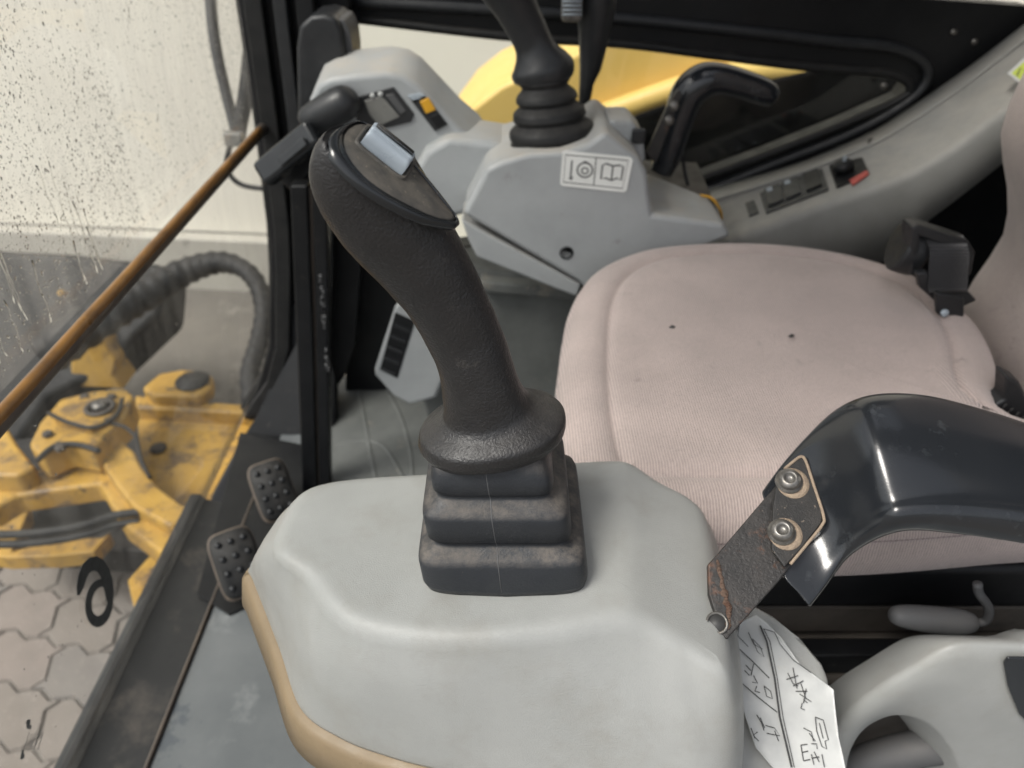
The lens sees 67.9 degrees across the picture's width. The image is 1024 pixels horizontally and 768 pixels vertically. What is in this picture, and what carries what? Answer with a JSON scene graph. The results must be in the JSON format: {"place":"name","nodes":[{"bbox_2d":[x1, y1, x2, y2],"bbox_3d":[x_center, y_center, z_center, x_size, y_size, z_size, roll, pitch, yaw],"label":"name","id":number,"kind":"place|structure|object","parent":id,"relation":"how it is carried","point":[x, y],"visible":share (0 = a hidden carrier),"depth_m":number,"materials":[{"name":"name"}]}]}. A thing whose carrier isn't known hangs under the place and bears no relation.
{"place":"outdoors","nodes":[
{"label":"outdoors","id":0,"kind":"place"},
{"bbox_2d":[0,223,345,767],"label":"ground","id":1,"kind":"structure","parent":0,"point":[43,628],"depth_m":2.30,"materials":[{"name":"grey concrete paving stones"}]},
{"bbox_2d":[0,425,149,571],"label":"undercarriage frame","id":2,"kind":"object","parent":1,"relation":"on","point":[124,554],"visible":0.11,"depth_m":2.24,"materials":[{"name":"black metal"}]},
{"bbox_2d":[128,370,253,605],"bbox_3d":[-1.046,0.274,2.217,0.445,0.148,0.943,0,35,0],"label":"dozer blade","id":3,"kind":"object","parent":2,"relation":"on","point":[195,452],"visible":0.57,"depth_m":2.42,"materials":[{"name":"yellow metal"}]},
{"bbox_2d":[0,251,185,439],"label":"boom bracket","id":4,"kind":"object","parent":1,"relation":"on","point":[140,344],"visible":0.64,"depth_m":2.60,"materials":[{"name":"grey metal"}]},
{"bbox_2d":[0,334,183,568],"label":"swing bracket","id":5,"kind":"object","parent":4,"relation":"attached to","point":[118,477],"visible":0.87,"depth_m":2.08,"materials":[{"name":"metal"}]},
{"bbox_2d":[0,509,139,538],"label":"hydraulic hose","id":6,"kind":"object","parent":5,"relation":"attached to","point":[69,528],"visible":0.98,"depth_m":1.91,"materials":[{"name":"black rubber"}]},
{"bbox_2d":[0,518,139,548],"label":"hydraulic hose","id":7,"kind":"object","parent":5,"relation":"attached to","point":[69,537],"visible":1,"depth_m":1.92,"materials":[{"name":"black rubber"}]},
{"bbox_2d":[30,251,268,419],"bbox_3d":[-0.953,-0.179,2.174,0.736,0.276,0.443,10,36,13],"label":"boom hose","id":8,"kind":"object","parent":4,"relation":"attached to","point":[161,285],"visible":0.84,"depth_m":2.14,"materials":[{"name":"black rubber"}]},
{"bbox_2d":[0,0,1023,291],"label":"building wall","id":9,"kind":"structure","parent":1,"relation":"on","point":[456,62],"depth_m":3.67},
{"bbox_2d":[459,45,806,123],"bbox_3d":[0.331,-0.905,2.433,1.039,0.435,0.575,0,35,0],"label":"engine cover","id":10,"kind":"object","parent":1,"relation":"on","point":[635,82],"visible":0.26,"depth_m":2.19,"materials":[{"name":"yellow metal"}]},
{"bbox_2d":[346,0,1023,389],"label":"side wall","id":11,"kind":"structure","parent":1,"relation":"on","point":[916,50],"depth_m":1.35,"materials":[{"name":"black metal"}]},
{"bbox_2d":[709,25,1023,262],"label":"side panel","id":12,"kind":"object","parent":11,"relation":"attached to","point":[931,155],"visible":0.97,"depth_m":1.32,"materials":[{"name":"plastic"}]},
{"bbox_2d":[634,72,896,168],"bbox_3d":[0.807,-0.429,2.019,1.173,0.968,0.300,0,35,0],"label":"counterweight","id":13,"kind":"object","parent":1,"relation":"on","point":[724,127],"visible":0.09,"depth_m":1.71,"materials":[{"name":"black metal"}]},
{"bbox_2d":[150,435,314,767],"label":"floor","id":14,"kind":"structure","parent":0,"point":[226,713],"depth_m":1.13,"materials":[{"name":"grey metal"}]},
{"bbox_2d":[54,432,304,767],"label":"windshield sill","id":15,"kind":"structure","parent":14,"relation":"on","point":[130,729],"depth_m":1.25,"materials":[{"name":"black paint"}]},
{"bbox_2d":[0,0,267,767],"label":"windshield","id":16,"kind":"object","parent":15,"relation":"on","point":[21,396],"visible":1,"depth_m":0.84,"materials":[{"name":"clear glass"}]},
{"bbox_2d":[207,525,257,601],"bbox_3d":[-0.472,0.298,1.298,0.076,0.092,0.124,-19,39,-25],"label":"foot pedal","id":17,"kind":"object","parent":15,"relation":"on","point":[232,552],"visible":0.76,"depth_m":1.27,"materials":[{"name":"black rubber"}]},
{"bbox_2d":[247,458,296,523],"bbox_3d":[-0.457,0.196,1.444,0.072,0.092,0.123,-19,39,-25],"label":"foot pedal","id":18,"kind":"object","parent":15,"relation":"on","point":[272,489],"visible":0.88,"depth_m":1.42,"materials":[{"name":"black rubber"}]},
{"bbox_2d":[290,179,331,490],"bbox_3d":[-0.351,-0.042,1.356,0.138,0.654,0.030,0,35,0],"label":"window guide post","id":19,"kind":"object","parent":15,"relation":"on","point":[311,233],"depth_m":1.30,"materials":[{"name":"black paint"}]},
{"bbox_2d":[254,85,360,189],"bbox_3d":[-0.313,-0.366,1.168,0.168,0.171,0.088,0,35,0],"label":"window latch","id":20,"kind":"object","parent":19,"relation":"attached to","point":[285,161],"depth_m":1.14,"materials":[{"name":"plastic"}]},
{"bbox_2d":[211,0,362,501],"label":"corner pillar","id":21,"kind":"structure","parent":14,"relation":"on","point":[269,32],"depth_m":1.53,"materials":[{"name":"black metal"}]},
{"bbox_2d":[297,4,360,110],"bbox_3d":[-0.301,-0.526,1.243,0.099,0.158,0.100,0,35,0],"label":"pillar cap","id":22,"kind":"object","parent":21,"relation":"attached to","point":[328,33],"visible":0.59,"depth_m":1.19,"materials":[{"name":"plastic"}]},
{"bbox_2d":[331,376,427,482],"bbox_3d":[-0.233,0.102,1.675,0.464,0.012,0.427,0,35,0],"label":"floor mat","id":23,"kind":"object","parent":14,"relation":"on","point":[375,433],"visible":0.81,"depth_m":1.65,"materials":[{"name":"grey rubber"}]},
{"bbox_2d":[423,246,581,414],"bbox_3d":[-0.009,-0.023,1.552,0.365,0.506,0.150,0,35,0],"label":"heater box","id":24,"kind":"object","parent":14,"relation":"on","point":[532,315],"visible":0.16,"depth_m":1.43,"materials":[{"name":"grey plastic"}]},
{"bbox_2d":[375,303,440,402],"bbox_3d":[-0.181,-0.077,1.427,0.148,0.225,0.094,0,35,0],"label":"air vent","id":25,"kind":"object","parent":24,"relation":"attached to","point":[406,370],"visible":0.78,"depth_m":1.40,"materials":[{"name":"grey plastic"}]},
{"bbox_2d":[418,99,728,295],"bbox_3d":[0.080,-0.304,1.238,0.510,0.266,0.202,0,35,0],"label":"console","id":26,"kind":"object","parent":24,"relation":"on","point":[569,218],"visible":0.9,"depth_m":1.16,"materials":[{"name":"plastic"}]},
{"bbox_2d":[310,46,481,160],"bbox_3d":[-0.178,-0.411,1.235,0.266,0.240,0.106,0,35,0],"label":"monitor pod","id":27,"kind":"object","parent":26,"relation":"on","point":[412,100],"visible":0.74,"depth_m":1.17,"materials":[{"name":"plastic"}]},
{"bbox_2d":[483,0,593,147],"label":"joystick","id":28,"kind":"object","parent":26,"relation":"on","point":[550,111],"visible":0.95,"depth_m":1.10,"materials":[{"name":"black rubber"}]},
{"bbox_2d":[561,0,615,104],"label":"blade lever","id":29,"kind":"object","parent":26,"relation":"attached to","point":[593,19],"visible":0.92,"depth_m":1.20,"materials":[{"name":"plastic"}]},
{"bbox_2d":[646,61,779,176],"bbox_3d":[0.318,-0.417,1.216,0.208,0.180,0.087,0,35,0],"label":"lock handle","id":30,"kind":"object","parent":26,"relation":"attached to","point":[695,88],"visible":1,"depth_m":1.18,"materials":[{"name":"plastic"}]},
{"bbox_2d":[756,606,1023,685],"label":"seat base","id":31,"kind":"object","parent":14,"relation":"on","point":[839,641],"visible":0.03,"depth_m":0.79,"materials":[{"name":"black paint"}]},
{"bbox_2d":[555,73,1023,605],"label":"operator seat","id":32,"kind":"object","parent":31,"relation":"on","point":[716,383],"visible":0.74,"depth_m":0.87,"materials":[{"name":"beige fabric"}]},
{"bbox_2d":[884,217,975,316],"bbox_3d":[0.536,-0.154,0.968,0.100,0.116,0.103,0,35,0],"label":"seatbelt retractor","id":33,"kind":"object","parent":32,"relation":"on","point":[913,245],"visible":1,"depth_m":0.94,"materials":[{"name":"plastic"}]},
{"bbox_2d":[991,366,1023,418],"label":"adjustment knob","id":34,"kind":"object","parent":32,"relation":"attached to","point":[1007,392],"visible":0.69,"depth_m":0.82,"materials":[{"name":"plastic"}]},
{"bbox_2d":[736,607,845,767],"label":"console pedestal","id":35,"kind":"object","parent":31,"relation":"attached to","point":[790,719],"visible":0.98,"depth_m":0.60,"materials":[{"name":"paper"}]},
{"bbox_2d":[242,461,743,767],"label":"console","id":36,"kind":"object","parent":35,"relation":"on","point":[376,651],"visible":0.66,"depth_m":0.50,"materials":[{"name":"plastic"}]},
{"bbox_2d":[309,121,587,596],"bbox_3d":[-0.025,-0.014,0.462,0.151,0.292,0.119,0,35,0],"label":"joystick","id":37,"kind":"object","parent":36,"relation":"on","point":[502,513],"visible":1,"depth_m":0.46,"materials":[{"name":"rubber"}]},
{"bbox_2d":[706,393,1023,638],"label":"lock handle","id":38,"kind":"object","parent":36,"relation":"attached to","point":[848,479],"visible":1,"depth_m":0.52,"materials":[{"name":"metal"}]},
{"bbox_2d":[888,580,993,634],"bbox_3d":[0.401,0.212,0.701,0.106,0.062,0.027,0,35,0],"label":"slide lever","id":39,"kind":"object","parent":31,"relation":"attached to","point":[938,620],"visible":1,"depth_m":0.70,"materials":[{"name":"grey paint"}]},
{"bbox_2d":[830,629,1023,767],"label":"cover","id":40,"kind":"object","parent":14,"relation":"on","point":[937,701],"visible":0.88,"depth_m":0.68,"materials":[{"name":"plastic"}]},
{"bbox_3d":[0.320,-0.254,0.799,1.440,1.600,1.400,0,35,0],"label":"cab roof","id":41,"kind":"object","parent":14,"relation":"on","visible":0},
{"bbox_2d":[880,163,1007,290],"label":"trim","id":42,"kind":"structure","parent":41,"relation":"attached to","point":[976,215],"depth_m":1.46,"materials":[{"name":"black paint"}]},
{"bbox_2d":[205,0,261,190],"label":"hose loop","id":43,"kind":"object","parent":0,"point":[237,123],"visible":0.67,"depth_m":1.65,"materials":[{"name":"grey rubber"}]},
{"bbox_2d":[642,153,722,219],"bbox_3d":[0.283,-0.340,1.264,0.134,0.108,0.200,0,35,0],"label":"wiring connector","id":44,"kind":"object","parent":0,"point":[687,176],"visible":0.3,"depth_m":1.29,"materials":[{"name":"plastic"}]}
]}

